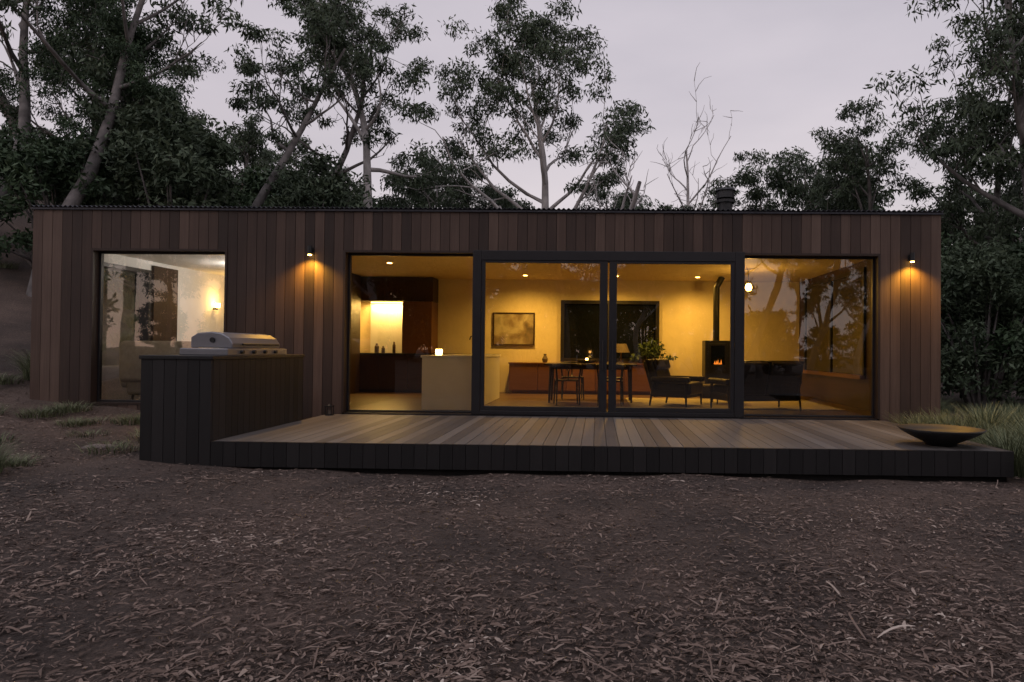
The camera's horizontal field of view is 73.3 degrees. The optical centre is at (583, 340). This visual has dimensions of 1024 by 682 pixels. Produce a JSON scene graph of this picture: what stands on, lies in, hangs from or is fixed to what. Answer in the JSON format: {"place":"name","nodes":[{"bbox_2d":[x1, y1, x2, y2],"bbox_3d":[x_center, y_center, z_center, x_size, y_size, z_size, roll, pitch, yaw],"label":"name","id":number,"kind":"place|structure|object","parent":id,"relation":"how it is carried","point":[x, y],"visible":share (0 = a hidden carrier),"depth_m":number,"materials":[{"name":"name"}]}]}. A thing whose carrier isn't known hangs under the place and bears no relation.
{"place":"outdoors","nodes":[
{"label":"outdoors","id":0,"kind":"place"},
{"bbox_2d":[117,254,224,275],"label":"bedroom ceiling","id":1,"kind":"structure","parent":0,"point":[213,264],"depth_m":13.08,"materials":[{"name":"white paint"}]},
{"bbox_2d":[137,392,870,417],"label":"floor","id":2,"kind":"structure","parent":0,"point":[385,400],"depth_m":12.87,"materials":[{"name":"brown wood"}]},
{"bbox_2d":[119,341,191,399],"bbox_3d":[-6.977,0.544,11.519,1.320,1.082,0.830,1,-1,1],"label":"upholstered armchair","id":3,"kind":"object","parent":2,"relation":"on","point":[130,352],"visible":0.34,"depth_m":11.12,"materials":[{"name":"beige fabric"}]},
{"bbox_2d":[350,273,498,393],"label":"kitchen cabinets","id":4,"kind":"object","parent":2,"relation":"on","point":[404,314],"visible":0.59,"depth_m":15.45,"materials":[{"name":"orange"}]},
{"bbox_2d":[375,342,395,352],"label":"kitchen jars","id":5,"kind":"object","parent":4,"relation":"on","point":[383,348],"visible":0.92,"depth_m":15.76},
{"bbox_2d":[421,354,500,409],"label":"kitchen island","id":6,"kind":"structure","parent":2,"relation":"on","point":[446,381],"depth_m":11.14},
{"bbox_2d":[435,349,442,354],"bbox_3d":[-2.470,0.189,11.650,0.120,0.100,0.120,1,-1,1],"label":"candle holder","id":7,"kind":"object","parent":6,"relation":"on","point":[438,351],"visible":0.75,"depth_m":11.60,"materials":[{"name":"white"}]},
{"bbox_2d":[552,363,581,404],"bbox_3d":[-0.303,0.785,12.518,0.556,0.759,0.488,1,-1,-7],"label":"dining chair","id":8,"kind":"object","parent":2,"relation":"on","point":[556,380],"visible":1,"depth_m":12.36,"materials":[{"name":"black wood"}]},
{"bbox_2d":[560,362,583,399],"bbox_3d":[-0.232,0.806,13.979,0.556,0.759,0.488,1,-1,-5],"label":"dining chair","id":9,"kind":"object","parent":2,"relation":"on","point":[572,376],"visible":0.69,"depth_m":13.96,"materials":[{"name":"black wood"}]},
{"bbox_2d":[508,362,650,394],"bbox_3d":[-0.054,0.857,15.714,3.320,0.705,0.480,1,-1,1],"label":"credenza","id":10,"kind":"object","parent":2,"relation":"on","point":[528,377],"visible":0.56,"depth_m":15.51,"materials":[{"name":"brown wood"}]},
{"bbox_2d":[542,354,547,362],"bbox_3d":[-0.890,0.395,15.717,0.140,0.200,0.140,1,-1,1],"label":"vase","id":11,"kind":"object","parent":10,"relation":"on","point":[544,359],"visible":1,"depth_m":15.67,"materials":[{"name":"brown ceramic"}]},
{"bbox_2d":[616,344,629,362],"bbox_3d":[0.861,0.287,15.684,0.400,0.448,0.394,1,-1,1],"label":"table lamp","id":12,"kind":"object","parent":10,"relation":"on","point":[622,348],"visible":0.78,"depth_m":15.55,"materials":[{"name":"beige fabric"}]},
{"bbox_2d":[629,334,677,363],"bbox_3d":[1.613,0.233,15.611,1.102,0.802,0.615,1,-1,-16],"label":"potted plant","id":13,"kind":"object","parent":10,"relation":"on","point":[646,352],"visible":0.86,"depth_m":15.54,"materials":[{"name":"green plant"}]},
{"bbox_2d":[544,363,636,402],"bbox_3d":[0.131,0.808,13.215,1.750,0.741,0.850,1,-1,1],"label":"dining table","id":14,"kind":"object","parent":2,"relation":"on","point":[592,366],"visible":0.84,"depth_m":12.88,"materials":[{"name":"black wood"}]},
{"bbox_2d":[577,358,596,362],"bbox_3d":[0.060,0.384,13.197,0.400,0.104,0.400,1,-1,1],"label":"fruit bowl with candle","id":15,"kind":"object","parent":14,"relation":"on","point":[586,361],"visible":1,"depth_m":13.05,"materials":[{"name":"brown"}]},
{"bbox_2d":[596,364,625,405],"bbox_3d":[0.488,0.792,12.452,0.556,0.759,0.488,0,-1,7],"label":"dining chair","id":16,"kind":"object","parent":2,"relation":"on","point":[621,392],"visible":0.63,"depth_m":12.28,"materials":[{"name":"black wood"}]},
{"bbox_2d":[699,277,729,397],"bbox_3d":[2.901,-0.104,14.948,0.680,2.666,0.600,1,-1,1],"label":"wood stove","id":17,"kind":"object","parent":2,"relation":"on","point":[715,357],"visible":0.84,"depth_m":14.72,"materials":[{"name":"black"}]},
{"bbox_2d":[626,398,844,410],"bbox_3d":[2.700,1.195,13.034,3.700,0.012,2.400,1,-1,1],"label":"rug","id":18,"kind":"object","parent":2,"relation":"on","point":[695,403],"visible":0.74,"depth_m":12.71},
{"bbox_2d":[643,359,704,407],"bbox_3d":[1.638,0.756,12.490,0.923,0.859,0.890,0,-1,29],"label":"lounge armchair","id":19,"kind":"object","parent":18,"relation":"on","point":[662,382],"visible":0.98,"depth_m":12.24,"materials":[{"name":"leather"}]},
{"bbox_2d":[708,360,803,410],"bbox_3d":[2.964,0.758,11.675,1.430,0.859,0.923,1,-1,-15],"label":"leather sofa","id":20,"kind":"object","parent":2,"relation":"on","point":[778,381],"visible":0.86,"depth_m":11.36,"materials":[{"name":"black leather"}]},
{"bbox_2d":[799,260,870,410],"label":"timber end wall","id":21,"kind":"structure","parent":2,"relation":"on","point":[851,392],"depth_m":13.07,"materials":[{"name":"brown wood"}]},
{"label":"glass panes","id":22,"kind":"object","parent":2,"relation":"on","visible":0},
{"bbox_2d":[97,252,874,417],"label":"window frames","id":23,"kind":"structure","parent":22,"relation":"attached to","point":[100,318],"depth_m":10.69,"materials":[{"name":"metal"}]},
{"bbox_2d":[0,200,1023,681],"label":"ground","id":24,"kind":"structure","parent":0,"point":[16,314],"depth_m":4.46,"materials":[{"name":"brown soil"}]},
{"bbox_2d":[0,0,87,199],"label":"eucalyptus tree","id":25,"kind":"object","parent":24,"relation":"on","point":[10,122],"visible":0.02,"depth_m":22.26,"materials":[{"name":"green plant"}]},
{"bbox_2d":[0,119,121,266],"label":"understory shrub","id":26,"kind":"object","parent":24,"relation":"on","point":[46,161],"visible":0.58,"depth_m":16.82,"materials":[{"name":"green plant"}]},
{"bbox_2d":[0,0,170,211],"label":"eucalyptus tree","id":27,"kind":"object","parent":24,"relation":"on","point":[24,116],"visible":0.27,"depth_m":20.30,"materials":[{"name":"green plant"}]},
{"bbox_2d":[81,444,117,448],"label":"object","id":28,"kind":"object","parent":24,"relation":"on","point":[102,445],"visible":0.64,"depth_m":8.04,"materials":[{"name":"green plant"}]},
{"bbox_2d":[0,0,225,139],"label":"eucalyptus tree","id":29,"kind":"object","parent":24,"relation":"on","point":[56,41],"visible":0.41,"depth_m":20.28,"materials":[{"name":"green plant"}]},
{"bbox_2d":[0,0,230,205],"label":"eucalyptus tree","id":30,"kind":"object","parent":24,"relation":"on","point":[115,27],"visible":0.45,"depth_m":18.40,"materials":[{"name":"green plant"}]},
{"bbox_2d":[0,0,250,296],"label":"eucalyptus tree","id":31,"kind":"object","parent":24,"relation":"on","point":[74,197],"visible":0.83,"depth_m":18.35,"materials":[{"name":"green plant"}]},
{"bbox_2d":[52,89,245,286],"bbox_3d":[-11.717,-4.035,18.705,4.287,6.052,4.344,0,-1,17],"label":"understory shrub","id":32,"kind":"object","parent":24,"relation":"on","point":[128,108],"visible":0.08,"depth_m":17.77,"materials":[{"name":"green plant"}]},
{"bbox_2d":[104,254,224,340],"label":"bedroom walls","id":33,"kind":"structure","parent":24,"relation":"on","point":[200,294],"depth_m":14.66,"materials":[{"name":"white paint"}]},
{"bbox_2d":[104,262,151,340],"bbox_3d":[-8.464,-0.186,12.324,0.180,2.376,1.696,1,-1,1],"label":"side window frame","id":34,"kind":"object","parent":33,"relation":"attached to","point":[145,307],"visible":0.34,"depth_m":13.11,"materials":[{"name":"metal"}]},
{"bbox_2d":[150,266,177,340],"bbox_3d":[-8.356,-0.182,13.598,0.055,2.550,0.750,1,-1,1],"label":"dark door panel","id":35,"kind":"structure","parent":33,"relation":"attached to","point":[164,295],"depth_m":13.55,"materials":[{"name":"brown wood"}]},
{"bbox_2d":[213,303,219,309],"bbox_3d":[-8.269,-0.777,15.380,0.155,0.150,0.107,1,-1,1],"label":"bedside sconce","id":36,"kind":"object","parent":33,"relation":"attached to","point":[217,305],"visible":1,"depth_m":15.35,"materials":[{"name":"white"}]},
{"bbox_2d":[98,91,245,294],"bbox_3d":[-10.553,-3.318,17.942,4.250,5.922,4.194,0,-1,7],"label":"understory shrub","id":37,"kind":"object","parent":24,"relation":"on","point":[155,153],"visible":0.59,"depth_m":17.09,"materials":[{"name":"green plant"}]},
{"bbox_2d":[139,354,304,465],"bbox_3d":[-4.391,0.793,8.529,0.805,1.240,2.330,1,-1,1],"label":"outdoor kitchen cabinet","id":38,"kind":"object","parent":24,"relation":"on","point":[192,407],"visible":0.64,"depth_m":7.39,"materials":[{"name":"black wood"}]},
{"bbox_2d":[180,332,286,354],"bbox_3d":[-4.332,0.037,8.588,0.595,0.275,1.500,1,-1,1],"label":"gas barbecue","id":39,"kind":"object","parent":38,"relation":"on","point":[214,343],"visible":1,"depth_m":8.02,"materials":[{"name":"metal"}]},
{"bbox_2d":[211,198,268,206],"bbox_3d":[-10.094,-2.386,19.907,3.562,3.395,3.610,0,-1,32],"label":"understory shrub","id":40,"kind":"object","parent":24,"relation":"on","point":[232,204],"visible":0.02,"depth_m":19.23,"materials":[{"name":"green plant"}]},
{"bbox_2d":[224,0,376,206],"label":"eucalyptus tree","id":41,"kind":"object","parent":24,"relation":"on","point":[323,32],"visible":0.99,"depth_m":21.40,"materials":[{"name":"green plant"}]},
{"bbox_2d":[263,144,375,207],"bbox_3d":[-8.255,-2.951,20.872,4.215,5.872,4.160,1,-1,-42],"label":"understory shrub","id":42,"kind":"object","parent":24,"relation":"on","point":[337,191],"visible":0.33,"depth_m":20.15,"materials":[{"name":"green plant"}]},
{"bbox_2d":[226,0,436,187],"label":"eucalyptus tree","id":43,"kind":"object","parent":24,"relation":"on","point":[351,135],"visible":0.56,"depth_m":25.08,"materials":[{"name":"green plant"}]},
{"bbox_2d":[266,0,462,207],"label":"eucalyptus tree","id":44,"kind":"object","parent":24,"relation":"on","point":[368,169],"visible":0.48,"depth_m":24.96,"materials":[{"name":"green plant"}]},
{"bbox_2d":[373,142,493,208],"bbox_3d":[-6.926,-4.045,28.903,6.802,9.178,5.918,1,-1,-9],"label":"eucalyptus tree","id":45,"kind":"object","parent":24,"relation":"on","point":[393,201],"visible":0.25,"depth_m":29.75,"materials":[{"name":"green plant"}]},
{"bbox_2d":[30,210,940,423],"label":"cladding","id":46,"kind":"structure","parent":24,"relation":"on","point":[284,289],"depth_m":10.58,"materials":[{"name":"brown wood"}]},
{"bbox_2d":[307,246,313,255],"bbox_3d":[-4.226,-1.395,10.553,0.070,0.145,0.102,1,-1,1],"label":"wall lamp","id":47,"kind":"object","parent":46,"relation":"attached to","point":[310,250],"visible":1,"depth_m":10.52,"materials":[{"name":"black metal"}]},
{"bbox_2d":[31,207,943,214],"bbox_3d":[-1.527,-1.968,13.477,14.130,0.030,5.890,1,-1,1],"label":"roof capping","id":48,"kind":"object","parent":46,"relation":"on","point":[498,211],"visible":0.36,"depth_m":10.53,"materials":[{"name":"black metal"}]},
{"bbox_2d":[908,252,914,262],"bbox_3d":[4.984,-1.266,10.368,0.070,0.145,0.102,1,-1,1],"label":"wall lamp","id":49,"kind":"object","parent":46,"relation":"attached to","point":[911,257],"visible":1,"depth_m":10.33,"materials":[{"name":"black metal"}]},
{"bbox_2d":[435,169,535,208],"bbox_3d":[-5.196,-3.619,30.756,5.218,9.585,4.571,1,-1,-23],"label":"eucalyptus tree","id":50,"kind":"object","parent":24,"relation":"on","point":[483,202],"visible":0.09,"depth_m":31.61,"materials":[{"name":"green plant"}]},
{"bbox_2d":[0,261,1023,477],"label":"grass tussocks","id":51,"kind":"object","parent":24,"relation":"on","point":[1003,425],"depth_m":9.62,"materials":[{"name":"green plant"}]},
{"bbox_2d":[0,105,1023,361],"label":"distant forest","id":52,"kind":"object","parent":24,"relation":"on","point":[252,173],"visible":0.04,"depth_m":35.15,"materials":[{"name":"green plant"}]},
{"bbox_2d":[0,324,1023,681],"bbox_3d":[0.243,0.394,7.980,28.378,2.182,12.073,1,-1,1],"label":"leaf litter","id":53,"kind":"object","parent":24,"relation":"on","point":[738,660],"visible":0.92,"depth_m":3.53,"materials":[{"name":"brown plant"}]},
{"bbox_2d":[380,0,655,208],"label":"eucalyptus tree","id":54,"kind":"object","parent":24,"relation":"on","point":[514,63],"visible":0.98,"depth_m":25.69,"materials":[{"name":"green plant"}]},
{"bbox_2d":[360,279,799,393],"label":"interior walls","id":55,"kind":"structure","parent":24,"relation":"on","point":[771,325],"depth_m":15.99,"materials":[{"name":"paint"}]},
{"bbox_2d":[493,312,534,345],"bbox_3d":[-1.638,-0.282,16.006,0.980,0.770,0.040,1,-1,1],"label":"framed painting","id":56,"kind":"object","parent":55,"relation":"attached to","point":[510,328],"visible":1,"depth_m":16.00},
{"bbox_2d":[352,256,864,281],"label":"ceiling","id":57,"kind":"structure","parent":55,"relation":"attached to","point":[760,270],"depth_m":13.90,"materials":[{"name":"white paint"}]},
{"bbox_2d":[745,269,751,290],"bbox_3d":[3.252,-1.203,13.456,0.130,0.439,0.130,1,-1,1],"label":"pendant lamp","id":58,"kind":"object","parent":57,"relation":"hanging from","point":[748,286],"visible":1,"depth_m":13.42,"materials":[{"name":"white glass"}]},
{"bbox_2d":[440,214,781,222],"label":"roof slab","id":59,"kind":"structure","parent":55,"relation":"on","point":[605,218],"depth_m":10.54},
{"bbox_2d":[31,205,942,212],"bbox_3d":[-1.525,-2.001,13.485,14.113,0.030,5.955,1,-1,1],"label":"corrugated roof sheet","id":60,"kind":"object","parent":59,"relation":"on","point":[454,208],"visible":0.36,"depth_m":10.56,"materials":[{"name":"black metal"}]},
{"bbox_2d":[715,187,735,209],"bbox_3d":[3.106,-2.629,14.979,0.460,1.410,0.460,1,-1,1],"label":"chimney flue","id":61,"kind":"object","parent":60,"relation":"on","point":[725,198],"visible":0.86,"depth_m":14.84,"materials":[{"name":"black metal"}]},
{"bbox_2d":[560,267,865,378],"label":"window","id":62,"kind":"structure","parent":55,"relation":"attached to","point":[834,337],"depth_m":14.80,"materials":[{"name":"glass"}]},
{"bbox_2d":[342,222,878,420],"bbox_3d":[-1.601,-0.201,10.606,14.010,3.540,0.063,1,-1,1],"label":"wall backing","id":63,"kind":"object","parent":24,"relation":"on","point":[595,242],"depth_m":10.56,"materials":[{"name":"black"}]},
{"bbox_2d":[88,248,880,418],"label":"reveals","id":64,"kind":"object","parent":63,"relation":"attached to","point":[93,330],"visible":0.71,"depth_m":10.62,"materials":[{"name":"black metal"}]},
{"bbox_2d":[471,250,744,417],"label":"sliding door frames","id":65,"kind":"structure","parent":63,"relation":"attached to","point":[613,259],"depth_m":10.48,"materials":[{"name":"metal"}]},
{"bbox_2d":[576,171,646,209],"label":"eucalyptus tree","id":66,"kind":"object","parent":24,"relation":"on","point":[602,194],"visible":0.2,"depth_m":32.44,"materials":[{"name":"green plant"}]},
{"bbox_2d":[210,412,1013,481],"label":"timber deck","id":67,"kind":"structure","parent":24,"relation":"on","point":[461,444],"depth_m":7.35,"materials":[{"name":"wood"}]},
{"bbox_2d":[324,404,333,414],"bbox_3d":[-3.854,1.038,10.345,0.110,0.170,0.110,1,-1,1],"label":"candle lantern","id":68,"kind":"object","parent":67,"relation":"on","point":[329,412],"visible":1,"depth_m":10.32,"materials":[{"name":"black metal"}]},
{"bbox_2d":[897,424,986,446],"bbox_3d":[4.004,1.070,7.658,0.900,0.190,0.900,1,-1,1],"label":"bowl","id":69,"kind":"object","parent":67,"relation":"on","point":[941,435],"visible":1,"depth_m":7.52,"materials":[{"name":"black metal"}]},
{"bbox_2d":[578,135,665,209],"bbox_3d":[0.981,-1.917,20.077,2.532,7.977,4.338,0,-1,42],"label":"dead tree","id":70,"kind":"object","parent":24,"relation":"on","point":[634,202],"visible":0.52,"depth_m":19.41,"materials":[{"name":"grey plant"}]},
{"bbox_2d":[654,64,742,209],"bbox_3d":[4.188,-4.162,26.849,3.736,12.354,5.015,0,-1,32],"label":"dead tree","id":71,"kind":"object","parent":24,"relation":"on","point":[688,201],"visible":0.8,"depth_m":27.15,"materials":[{"name":"grey plant"}]},
{"bbox_2d":[665,148,799,210],"bbox_3d":[5.255,-2.701,27.544,6.053,9.386,6.957,1,-1,-13],"label":"eucalyptus tree","id":72,"kind":"object","parent":24,"relation":"on","point":[747,177],"visible":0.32,"depth_m":26.30,"materials":[{"name":"green plant"}]},
{"bbox_2d":[745,146,841,210],"bbox_3d":[7.692,-2.706,27.919,6.053,9.386,6.957,0,-1,27],"label":"eucalyptus tree","id":73,"kind":"object","parent":24,"relation":"on","point":[800,189],"visible":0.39,"depth_m":25.84,"materials":[{"name":"green plant"}]},
{"bbox_2d":[774,133,894,210],"bbox_3d":[9.252,-3.241,26.634,5.740,10.544,5.028,0,-1,34],"label":"eucalyptus tree","id":74,"kind":"object","parent":24,"relation":"on","point":[874,178],"visible":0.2,"depth_m":26.44,"materials":[{"name":"green plant"}]},
{"bbox_2d":[806,96,978,254],"bbox_3d":[10.322,-3.021,23.160,5.479,10.065,4.799,0,-1,42],"label":"eucalyptus tree","id":75,"kind":"object","parent":24,"relation":"on","point":[843,150],"visible":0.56,"depth_m":22.70,"materials":[{"name":"green plant"}]},
{"bbox_2d":[863,0,1023,218],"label":"eucalyptus tree","id":76,"kind":"object","parent":24,"relation":"on","point":[1012,26],"visible":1,"depth_m":17.50,"materials":[{"name":"green plant"}]},
{"bbox_2d":[903,17,1023,247],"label":"eucalyptus tree","id":77,"kind":"object","parent":24,"relation":"on","point":[922,190],"visible":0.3,"depth_m":22.38,"materials":[{"name":"green plant"}]},
{"bbox_2d":[941,231,1001,399],"bbox_3d":[8.799,-0.460,18.972,5.400,5.078,5.329,1,-1,4],"label":"understory shrub","id":78,"kind":"object","parent":24,"relation":"on","point":[952,282],"visible":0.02,"depth_m":17.78,"materials":[{"name":"green plant"}]},
{"bbox_2d":[938,92,1023,261],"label":"eucalyptus tree","id":79,"kind":"object","parent":24,"relation":"on","point":[1007,230],"visible":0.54,"depth_m":19.55,"materials":[{"name":"green plant"}]},
{"bbox_2d":[941,238,1023,412],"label":"understory shrub","id":80,"kind":"object","parent":24,"relation":"on","point":[985,269],"visible":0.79,"depth_m":15.27,"materials":[{"name":"green plant"}]},
{"bbox_2d":[941,236,1023,403],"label":"understory shrub","id":81,"kind":"object","parent":24,"relation":"on","point":[958,321],"visible":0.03,"depth_m":18.02,"materials":[{"name":"green plant"}]},
{"bbox_2d":[951,35,1023,235],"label":"eucalyptus tree","id":82,"kind":"object","parent":24,"relation":"on","point":[977,220],"visible":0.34,"depth_m":21.87,"materials":[{"name":"green plant"}]},
{"bbox_2d":[955,233,1023,396],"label":"understory shrub","id":83,"kind":"object","parent":24,"relation":"on","point":[1010,253],"depth_m":18.34,"materials":[{"name":"green plant"}]},
{"bbox_2d":[962,142,1023,180],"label":"eucalyptus tree","id":84,"kind":"object","parent":24,"relation":"on","point":[1013,163],"visible":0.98,"depth_m":17.08,"materials":[{"name":"green plant"}]},
{"bbox_2d":[972,230,1023,392],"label":"understory shrub","id":85,"kind":"object","parent":24,"relation":"on","point":[1010,340],"visible":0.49,"depth_m":15.10,"materials":[{"name":"green plant"}]},
{"bbox_2d":[0,0,1023,227],"label":"sky","id":86,"kind":"structure","parent":0,"point":[788,65],"materials":[{"name":"grey"}]},
{"bbox_2d":[703,384,717,403],"bbox_3d":[2.651,1.014,13.037,0.820,0.356,0.820,1,-1,1],"label":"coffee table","id":87,"kind":"object","parent":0,"point":[706,385],"visible":0.09,"depth_m":12.86,"materials":[{"name":"brown wood"}]}
]}

